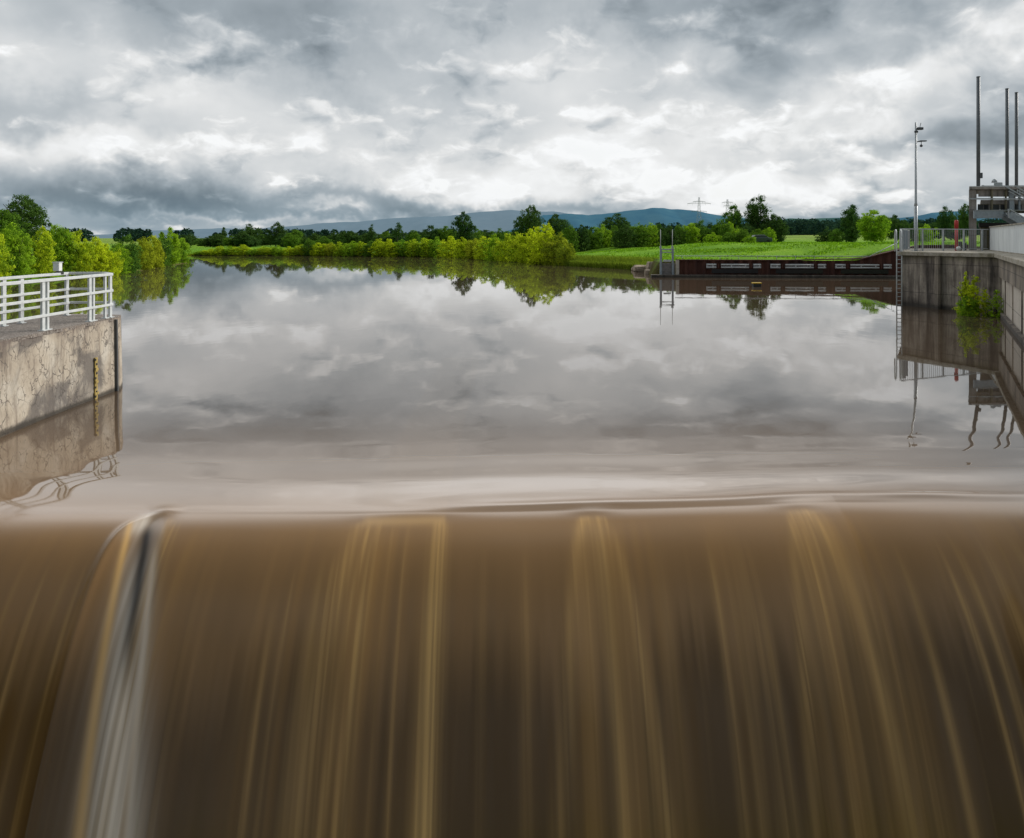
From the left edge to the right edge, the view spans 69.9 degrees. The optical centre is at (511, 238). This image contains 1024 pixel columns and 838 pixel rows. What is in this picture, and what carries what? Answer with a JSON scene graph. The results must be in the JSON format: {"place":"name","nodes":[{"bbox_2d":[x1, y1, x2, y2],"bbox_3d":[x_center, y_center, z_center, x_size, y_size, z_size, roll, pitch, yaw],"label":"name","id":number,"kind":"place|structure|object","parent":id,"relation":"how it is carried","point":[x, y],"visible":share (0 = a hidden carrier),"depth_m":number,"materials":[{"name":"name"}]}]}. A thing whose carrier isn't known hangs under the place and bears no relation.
{"place":"outdoors","nodes":[
{"label":"outdoors","id":0,"kind":"place"},
{"bbox_2d":[90,210,566,237],"bbox_3d":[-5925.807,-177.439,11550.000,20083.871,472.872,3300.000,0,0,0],"label":"hills","id":1,"kind":"structure","parent":0,"point":[494,221],"depth_m":10597.62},
{"bbox_2d":[0,235,979,281],"bbox_3d":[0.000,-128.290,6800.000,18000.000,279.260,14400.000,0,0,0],"label":"ground","id":2,"kind":"structure","parent":0,"point":[869,250],"depth_m":98.89,"materials":[{"name":"green plant"}]},
{"bbox_2d":[0,234,15,281],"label":"willow bush","id":3,"kind":"object","parent":2,"relation":"on","point":[5,256],"visible":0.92,"depth_m":60.43,"materials":[{"name":"green plant"}]},
{"bbox_2d":[0,209,34,238],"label":"oak tree","id":4,"kind":"object","parent":2,"relation":"on","point":[7,216],"visible":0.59,"depth_m":106.34,"materials":[{"name":"green plant"}]},
{"bbox_2d":[0,222,36,279],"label":"willow bush","id":5,"kind":"object","parent":2,"relation":"on","point":[14,244],"visible":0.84,"depth_m":63.75,"materials":[{"name":"green plant"}]},
{"bbox_2d":[0,194,51,244],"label":"oak tree","id":6,"kind":"object","parent":2,"relation":"on","point":[29,209],"visible":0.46,"depth_m":111.79,"materials":[{"name":"green plant"}]},
{"bbox_2d":[23,225,56,277],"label":"willow bush","id":7,"kind":"object","parent":2,"relation":"on","point":[43,252],"visible":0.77,"depth_m":66.68,"materials":[{"name":"green plant"}]},
{"bbox_2d":[0,314,122,436],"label":"retaining wall","id":8,"kind":"structure","parent":2,"relation":"on","point":[46,374],"depth_m":16.11,"materials":[{"name":"concrete"}]},
{"bbox_2d":[0,272,113,330],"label":"railing","id":9,"kind":"object","parent":8,"relation":"on","point":[45,305],"visible":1,"depth_m":17.20,"materials":[{"name":"metal"}]},
{"bbox_2d":[94,357,98,398],"bbox_3d":[-9.944,3.380,17.520,0.046,1.050,0.160,0,0,0],"label":"staff gauge","id":10,"kind":"object","parent":8,"relation":"attached to","point":[96,382],"visible":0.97,"depth_m":17.49,"materials":[{"name":"yellow paint"}]},
{"bbox_2d":[47,224,76,271],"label":"willow bush","id":11,"kind":"object","parent":2,"relation":"on","point":[59,238],"visible":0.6,"depth_m":69.71,"materials":[{"name":"green plant"}]},
{"bbox_2d":[58,229,97,275],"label":"willow bush","id":12,"kind":"object","parent":2,"relation":"on","point":[80,252],"visible":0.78,"depth_m":70.81,"materials":[{"name":"green plant"}]},
{"bbox_2d":[81,235,111,272],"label":"willow bush","id":13,"kind":"object","parent":2,"relation":"on","point":[99,250],"visible":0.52,"depth_m":72.83,"materials":[{"name":"green plant"}]},
{"bbox_2d":[96,244,124,275],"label":"willow bush","id":14,"kind":"object","parent":2,"relation":"on","point":[114,269],"visible":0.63,"depth_m":74.41,"materials":[{"name":"green plant"}]},
{"bbox_2d":[110,243,133,273],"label":"bank bush","id":15,"kind":"object","parent":2,"relation":"on","point":[124,255],"visible":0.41,"depth_m":78.14,"materials":[{"name":"green plant"}]},
{"bbox_2d":[110,234,143,272],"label":"bank bush","id":16,"kind":"object","parent":2,"relation":"on","point":[134,255],"visible":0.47,"depth_m":81.18,"materials":[{"name":"green plant"}]},
{"bbox_2d":[128,236,157,269],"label":"bank bush","id":17,"kind":"object","parent":2,"relation":"on","point":[146,247],"visible":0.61,"depth_m":88.46,"materials":[{"name":"green plant"}]},
{"bbox_2d":[138,235,165,267],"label":"bank bush","id":18,"kind":"object","parent":2,"relation":"on","point":[157,248],"visible":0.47,"depth_m":93.81,"materials":[{"name":"green plant"}]},
{"bbox_2d":[156,234,174,266],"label":"bank bush","id":19,"kind":"object","parent":2,"relation":"on","point":[164,243],"visible":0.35,"depth_m":98.75,"materials":[{"name":"green plant"}]},
{"bbox_2d":[159,226,182,264],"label":"bank bush","id":20,"kind":"object","parent":2,"relation":"on","point":[176,247],"visible":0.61,"depth_m":102.83,"materials":[{"name":"green plant"}]},
{"bbox_2d":[177,238,193,262],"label":"bank bush","id":21,"kind":"object","parent":2,"relation":"on","point":[184,246],"visible":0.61,"depth_m":112.14,"materials":[{"name":"green plant"}]},
{"bbox_2d":[209,234,225,246],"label":"tree","id":22,"kind":"object","parent":2,"relation":"on","point":[217,241],"visible":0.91,"depth_m":217.54,"materials":[{"name":"green plant"}]},
{"bbox_2d":[227,244,251,255],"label":"willow bush","id":23,"kind":"object","parent":2,"relation":"on","point":[242,249],"visible":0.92,"depth_m":162.16,"materials":[{"name":"green plant"}]},
{"bbox_2d":[231,231,253,246],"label":"tree","id":24,"kind":"object","parent":2,"relation":"on","point":[241,238],"visible":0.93,"depth_m":211.80,"materials":[{"name":"green plant"}]},
{"bbox_2d":[242,223,263,240],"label":"tree","id":25,"kind":"object","parent":2,"relation":"on","point":[250,230],"visible":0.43,"depth_m":244.82,"materials":[{"name":"green plant"}]},
{"bbox_2d":[260,222,287,246],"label":"tree","id":26,"kind":"object","parent":2,"relation":"on","point":[279,230],"visible":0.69,"depth_m":239.06,"materials":[{"name":"green plant"}]},
{"bbox_2d":[280,233,299,247],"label":"tree","id":27,"kind":"object","parent":2,"relation":"on","point":[291,240],"visible":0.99,"depth_m":208.36,"materials":[{"name":"green plant"}]},
{"bbox_2d":[301,238,314,255],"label":"willow bush","id":28,"kind":"object","parent":2,"relation":"on","point":[308,244],"visible":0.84,"depth_m":159.27,"materials":[{"name":"green plant"}]},
{"bbox_2d":[309,243,327,255],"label":"willow bush","id":29,"kind":"object","parent":2,"relation":"on","point":[317,250],"visible":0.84,"depth_m":158.26,"materials":[{"name":"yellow plant"}]},
{"bbox_2d":[340,241,358,255],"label":"willow bush","id":30,"kind":"object","parent":2,"relation":"on","point":[349,250],"visible":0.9,"depth_m":154.96,"materials":[{"name":"green plant"}]},
{"bbox_2d":[339,230,362,243],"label":"tree","id":31,"kind":"object","parent":2,"relation":"on","point":[349,238],"visible":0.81,"depth_m":229.50,"materials":[{"name":"green plant"}]},
{"bbox_2d":[368,238,387,256],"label":"willow bush","id":32,"kind":"object","parent":2,"relation":"on","point":[377,246],"visible":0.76,"depth_m":152.28,"materials":[{"name":"green plant"}]},
{"bbox_2d":[379,238,401,256],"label":"willow bush","id":33,"kind":"object","parent":2,"relation":"on","point":[390,250],"visible":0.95,"depth_m":151.41,"materials":[{"name":"green plant"}]},
{"bbox_2d":[392,239,407,255],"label":"willow bush","id":34,"kind":"object","parent":2,"relation":"on","point":[400,246],"visible":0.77,"depth_m":151.80,"materials":[{"name":"green plant"}]},
{"bbox_2d":[403,239,422,256],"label":"willow bush","id":35,"kind":"object","parent":2,"relation":"on","point":[411,247],"visible":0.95,"depth_m":150.60,"materials":[{"name":"green plant"}]},
{"bbox_2d":[414,238,434,256],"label":"willow bush","id":36,"kind":"object","parent":2,"relation":"on","point":[423,245],"visible":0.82,"depth_m":149.86,"materials":[{"name":"green plant"}]},
{"bbox_2d":[420,225,440,246],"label":"tree","id":37,"kind":"object","parent":2,"relation":"on","point":[427,234],"visible":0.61,"depth_m":203.87,"materials":[{"name":"green plant"}]},
{"bbox_2d":[426,237,445,256],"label":"willow bush","id":38,"kind":"object","parent":2,"relation":"on","point":[434,245],"visible":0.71,"depth_m":148.77,"materials":[{"name":"green plant"}]},
{"bbox_2d":[437,226,455,243],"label":"tree","id":39,"kind":"object","parent":2,"relation":"on","point":[445,232],"visible":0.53,"depth_m":204.12,"materials":[{"name":"green plant"}]},
{"bbox_2d":[436,236,459,257],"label":"willow bush","id":40,"kind":"object","parent":2,"relation":"on","point":[446,246],"visible":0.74,"depth_m":143.97,"materials":[{"name":"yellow plant"}]},
{"bbox_2d":[451,237,470,258],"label":"willow bush","id":41,"kind":"object","parent":2,"relation":"on","point":[461,248],"visible":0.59,"depth_m":139.00,"materials":[{"name":"green plant"}]},
{"bbox_2d":[450,211,476,242],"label":"tree","id":42,"kind":"object","parent":2,"relation":"on","point":[468,233],"visible":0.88,"depth_m":184.50,"materials":[{"name":"green plant"}]},
{"bbox_2d":[463,238,483,258],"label":"willow bush","id":43,"kind":"object","parent":2,"relation":"on","point":[469,249],"visible":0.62,"depth_m":134.99,"materials":[{"name":"green plant"}]},
{"bbox_2d":[472,236,493,259],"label":"willow bush","id":44,"kind":"object","parent":2,"relation":"on","point":[479,252],"visible":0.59,"depth_m":130.28,"materials":[{"name":"green plant"}]},
{"bbox_2d":[478,234,501,260],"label":"willow bush","id":45,"kind":"object","parent":2,"relation":"on","point":[491,244],"visible":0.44,"depth_m":125.65,"materials":[{"name":"green plant"}]},
{"bbox_2d":[492,233,511,261],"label":"willow bush","id":46,"kind":"object","parent":2,"relation":"on","point":[502,255],"visible":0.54,"depth_m":121.33,"materials":[{"name":"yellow plant"}]},
{"bbox_2d":[503,232,525,261],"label":"willow bush","id":47,"kind":"object","parent":2,"relation":"on","point":[512,238],"visible":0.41,"depth_m":117.68,"materials":[{"name":"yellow plant"}]},
{"bbox_2d":[35,216,1006,241],"bbox_3d":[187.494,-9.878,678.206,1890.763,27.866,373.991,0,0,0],"label":"distant woods","id":48,"kind":"object","parent":2,"relation":"on","point":[812,226],"visible":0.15,"depth_m":566.64,"materials":[{"name":"plant"}]},
{"bbox_2d":[510,228,539,262],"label":"willow bush","id":49,"kind":"object","parent":2,"relation":"on","point":[522,240],"visible":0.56,"depth_m":113.21,"materials":[{"name":"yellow plant"}]},
{"bbox_2d":[512,204,545,242],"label":"tree","id":50,"kind":"object","parent":2,"relation":"on","point":[533,220],"visible":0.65,"depth_m":158.99,"materials":[{"name":"green plant"}]},
{"bbox_2d":[518,223,558,263],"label":"willow bush","id":51,"kind":"object","parent":2,"relation":"on","point":[536,259],"visible":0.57,"depth_m":108.20,"materials":[{"name":"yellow plant"}]},
{"bbox_2d":[540,232,570,264],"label":"willow bush","id":52,"kind":"object","parent":2,"relation":"on","point":[553,250],"visible":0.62,"depth_m":105.48,"materials":[{"name":"green plant"}]},
{"bbox_2d":[542,213,570,237],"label":"tree","id":53,"kind":"object","parent":2,"relation":"on","point":[557,224],"visible":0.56,"depth_m":163.65,"materials":[{"name":"green plant"}]},
{"bbox_2d":[554,239,575,265],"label":"willow bush","id":54,"kind":"object","parent":2,"relation":"on","point":[566,255],"visible":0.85,"depth_m":102.31,"materials":[{"name":"green plant"}]},
{"bbox_2d":[562,225,579,251],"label":"hedge bush","id":55,"kind":"object","parent":2,"relation":"on","point":[571,238],"visible":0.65,"depth_m":135.31,"materials":[{"name":"green plant"}]},
{"bbox_2d":[572,225,589,251],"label":"hedge bush","id":56,"kind":"object","parent":2,"relation":"on","point":[584,232],"visible":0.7,"depth_m":137.36,"materials":[{"name":"green plant"}]},
{"bbox_2d":[583,226,603,249],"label":"hedge bush","id":57,"kind":"object","parent":2,"relation":"on","point":[593,239],"visible":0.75,"depth_m":139.30,"materials":[{"name":"green plant"}]},
{"bbox_2d":[594,224,613,247],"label":"hedge bush","id":58,"kind":"object","parent":2,"relation":"on","point":[606,236],"visible":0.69,"depth_m":141.44,"materials":[{"name":"green plant"}]},
{"bbox_2d":[543,254,669,269],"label":"bank grass","id":59,"kind":"structure","parent":2,"relation":"on","point":[613,261],"depth_m":95.56,"materials":[{"name":"plant"}]},
{"bbox_2d":[598,213,630,234],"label":"tree","id":60,"kind":"object","parent":2,"relation":"on","point":[608,222],"visible":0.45,"depth_m":298.08,"materials":[{"name":"green plant"}]},
{"bbox_2d":[610,224,637,247],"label":"hedge bush","id":61,"kind":"object","parent":2,"relation":"on","point":[622,233],"visible":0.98,"depth_m":136.16,"materials":[{"name":"green plant"}]},
{"bbox_2d":[627,222,651,246],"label":"hedge bush","id":62,"kind":"object","parent":2,"relation":"on","point":[640,229],"visible":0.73,"depth_m":137.97,"materials":[{"name":"green plant"}]},
{"bbox_2d":[637,223,659,246],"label":"hedge bush","id":63,"kind":"object","parent":2,"relation":"on","point":[650,228],"visible":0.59,"depth_m":140.24,"materials":[{"name":"green plant"}]},
{"bbox_2d":[658,223,679,245],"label":"hedge bush","id":64,"kind":"object","parent":2,"relation":"on","point":[666,238],"visible":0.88,"depth_m":135.59,"materials":[{"name":"green plant"}]},
{"bbox_2d":[674,224,691,244],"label":"hedge bush","id":65,"kind":"object","parent":2,"relation":"on","point":[681,232],"visible":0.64,"depth_m":137.39,"materials":[{"name":"green plant"}]},
{"bbox_2d":[683,223,701,243],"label":"hedge bush","id":66,"kind":"object","parent":2,"relation":"on","point":[694,232],"visible":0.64,"depth_m":139.03,"materials":[{"name":"green plant"}]},
{"bbox_2d":[694,220,710,242],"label":"hedge bush","id":67,"kind":"object","parent":2,"relation":"on","point":[703,231],"visible":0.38,"depth_m":141.21,"materials":[{"name":"green plant"}]},
{"bbox_2d":[703,232,723,242],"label":"hedge bush","id":68,"kind":"object","parent":2,"relation":"on","point":[712,237],"visible":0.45,"depth_m":126.90,"materials":[{"name":"green plant"}]},
{"bbox_2d":[709,218,732,241],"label":"hedge bush","id":69,"kind":"object","parent":2,"relation":"on","point":[718,229],"visible":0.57,"depth_m":136.32,"materials":[{"name":"green plant"}]},
{"bbox_2d":[721,204,745,235],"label":"tree","id":70,"kind":"object","parent":2,"relation":"on","point":[735,218],"visible":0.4,"depth_m":149.45,"materials":[{"name":"green plant"}]},
{"bbox_2d":[730,230,750,242],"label":"hedge bush","id":71,"kind":"object","parent":2,"relation":"on","point":[739,235],"visible":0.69,"depth_m":126.54,"materials":[{"name":"green plant"}]},
{"bbox_2d":[744,195,775,232],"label":"tree","id":72,"kind":"object","parent":2,"relation":"on","point":[754,214],"visible":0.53,"depth_m":147.46,"materials":[{"name":"green plant"}]},
{"bbox_2d":[757,213,789,241],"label":"tree","id":73,"kind":"object","parent":2,"relation":"on","point":[778,226],"visible":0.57,"depth_m":144.84,"materials":[{"name":"green plant"}]},
{"bbox_2d":[576,241,979,260],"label":"meadow grass","id":74,"kind":"structure","parent":2,"relation":"on","point":[814,253],"depth_m":97.26,"materials":[{"name":"plant"}]},
{"bbox_2d":[651,245,968,277],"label":"sheet pile wall","id":75,"kind":"structure","parent":2,"relation":"on","point":[695,268],"depth_m":71.61,"materials":[{"name":"metal"}]},
{"bbox_2d":[659,230,674,274],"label":"sluice frame","id":76,"kind":"object","parent":75,"relation":"attached to","point":[667,268],"visible":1,"depth_m":72.38,"materials":[{"name":"grey metal"}]},
{"bbox_2d":[706,264,760,272],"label":"fender","id":77,"kind":"object","parent":75,"relation":"attached to","point":[734,270],"visible":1,"depth_m":72.03,"materials":[{"name":"metal"}]},
{"bbox_2d":[770,264,825,273],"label":"fender","id":78,"kind":"object","parent":75,"relation":"attached to","point":[819,270],"visible":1,"depth_m":71.54,"materials":[{"name":"metal"}]},
{"bbox_2d":[835,264,891,273],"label":"fender","id":79,"kind":"object","parent":75,"relation":"attached to","point":[864,270],"visible":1,"depth_m":71.06,"materials":[{"name":"metal"}]},
{"bbox_2d":[813,226,841,241],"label":"bush","id":80,"kind":"object","parent":2,"relation":"on","point":[823,238],"visible":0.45,"depth_m":189.51,"materials":[{"name":"green plant"}]},
{"bbox_2d":[826,228,844,241],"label":"bush","id":81,"kind":"object","parent":2,"relation":"on","point":[835,236],"visible":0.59,"depth_m":184.59,"materials":[{"name":"green plant"}]},
{"bbox_2d":[840,204,861,241],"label":"tree","id":82,"kind":"object","parent":2,"relation":"on","point":[850,228],"visible":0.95,"depth_m":168.77,"materials":[{"name":"green plant"}]},
{"bbox_2d":[855,210,892,241],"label":"tree","id":83,"kind":"object","parent":2,"relation":"on","point":[872,229],"visible":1,"depth_m":120.92,"materials":[{"name":"green plant"}]},
{"bbox_2d":[882,214,911,240],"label":"tree","id":84,"kind":"object","parent":2,"relation":"on","point":[897,225],"visible":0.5,"depth_m":189.22,"materials":[{"name":"green plant"}]},
{"bbox_2d":[919,224,938,241],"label":"bush","id":85,"kind":"object","parent":2,"relation":"on","point":[927,237],"visible":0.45,"depth_m":139.47,"materials":[{"name":"green plant"}]},
{"bbox_2d":[934,205,956,240],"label":"tree","id":86,"kind":"object","parent":2,"relation":"on","point":[942,222],"visible":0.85,"depth_m":268.71,"materials":[{"name":"green plant"}]},
{"bbox_2d":[897,249,1011,313],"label":"quay","id":87,"kind":"structure","parent":2,"relation":"on","point":[930,277],"depth_m":39.54,"materials":[{"name":"concrete"}]},
{"bbox_2d":[894,229,901,304],"bbox_3d":[22.218,1.908,42.136,0.346,4.864,0.759,0,0,19],"label":"ladder","id":88,"kind":"object","parent":87,"relation":"attached to","point":[895,240],"visible":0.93,"depth_m":41.83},
{"bbox_2d":[911,122,926,250],"bbox_3d":[24.080,-3.042,43.300,0.780,7.604,0.360,0,0,0],"label":"lamp mast","id":89,"kind":"object","parent":87,"relation":"on","point":[915,203],"visible":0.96,"depth_m":43.24,"materials":[{"name":"metal"}]},
{"bbox_2d":[900,228,987,250],"bbox_3d":[26.687,0.096,45.098,4.509,1.328,9.364,0,0,31],"label":"railing","id":90,"kind":"object","parent":87,"relation":"on","point":[905,239],"visible":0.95,"depth_m":43.27,"materials":[{"name":"metal"}]},
{"bbox_2d":[954,220,960,250],"bbox_3d":[27.280,-0.177,44.862,0.270,1.885,0.495,0,0,0],"label":"marker post","id":91,"kind":"object","parent":87,"relation":"on","point":[956,226],"visible":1,"depth_m":44.93,"materials":[{"name":"red paint"}]},
{"bbox_2d":[969,185,1023,249],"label":"gatehouse","id":92,"kind":"object","parent":87,"relation":"on","point":[991,206],"visible":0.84,"depth_m":46.60,"materials":[{"name":"grey concrete"}]},
{"bbox_2d":[976,76,982,185],"bbox_3d":[30.300,-6.857,47.563,0.374,7.301,0.447,0,0,0],"label":"hoist mast","id":93,"kind":"object","parent":92,"relation":"on","point":[979,175],"visible":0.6,"depth_m":47.50,"materials":[{"name":"grey metal"}]},
{"bbox_2d":[1005,88,1008,184],"bbox_3d":[32.168,-6.468,47.600,0.340,6.523,0.340,0,0,0],"label":"hoist mast","id":94,"kind":"object","parent":92,"relation":"on","point":[1006,136],"visible":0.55,"depth_m":47.52,"materials":[{"name":"grey metal"}]},
{"bbox_2d":[999,185,1023,223],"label":"staircase","id":95,"kind":"structure","parent":92,"relation":"attached to","point":[1012,217],"depth_m":45.62,"materials":[{"name":"grey metal"}]},
{"bbox_2d":[1015,92,1017,184],"bbox_3d":[32.778,-6.346,47.600,0.323,6.277,0.323,0,0,0],"label":"hoist mast","id":96,"kind":"object","parent":92,"relation":"on","point":[1016,138],"visible":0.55,"depth_m":47.52,"materials":[{"name":"grey metal"}]},
{"bbox_2d":[955,203,968,237],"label":"tree","id":97,"kind":"object","parent":2,"relation":"on","point":[963,217],"visible":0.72,"depth_m":239.19,"materials":[{"name":"green plant"}]},
{"bbox_2d":[994,253,1023,346],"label":"retaining wall","id":98,"kind":"structure","parent":2,"relation":"on","point":[1011,271],"depth_m":30.39,"materials":[{"name":"concrete"}]},
{"bbox_2d":[989,222,1023,254],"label":"parapet","id":99,"kind":"structure","parent":98,"relation":"on","point":[1007,238],"depth_m":38.27,"materials":[{"name":"concrete"}]},
{"bbox_2d":[0,254,1023,837],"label":"river water","id":100,"kind":"structure","parent":0,"point":[326,546],"depth_m":10.45,"materials":[{"name":"liquid"}]},
{"bbox_2d":[956,272,974,313],"bbox_3d":[22.890,2.835,36.876,0.757,2.364,1.010,0,0,-11],"label":"shrub","id":101,"kind":"object","parent":100,"relation":"in","point":[966,281],"visible":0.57,"depth_m":36.80,"materials":[{"name":"green plant"}]},
{"bbox_2d":[956,296,981,315],"bbox_3d":[22.660,3.463,36.355,1.209,1.267,1.110,0,0,-38],"label":"shrub","id":102,"kind":"object","parent":100,"relation":"in","point":[962,310],"visible":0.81,"depth_m":36.20,"materials":[{"name":"green plant"}]},
{"bbox_2d":[951,275,996,316],"bbox_3d":[23.152,3.004,36.533,2.074,2.355,1.916,0,0,-37],"label":"shrub","id":103,"kind":"object","parent":100,"relation":"in","point":[975,289],"visible":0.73,"depth_m":36.22,"materials":[{"name":"green plant"}]},
{"bbox_2d":[982,290,1003,317],"bbox_3d":[23.708,3.303,35.977,1.531,1.614,1.372,0,0,-28],"label":"shrub","id":104,"kind":"object","parent":100,"relation":"in","point":[996,305],"visible":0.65,"depth_m":35.86,"materials":[{"name":"green plant"}]},
{"bbox_2d":[0,0,1023,234],"label":"sky","id":105,"kind":"structure","parent":0,"point":[115,115],"materials":[{"name":"grey"}]},
{"bbox_2d":[504,208,1000,231],"bbox_3d":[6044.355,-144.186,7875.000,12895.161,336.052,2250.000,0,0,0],"label":"hills","id":106,"kind":"structure","parent":0,"point":[665,216],"depth_m":7316.10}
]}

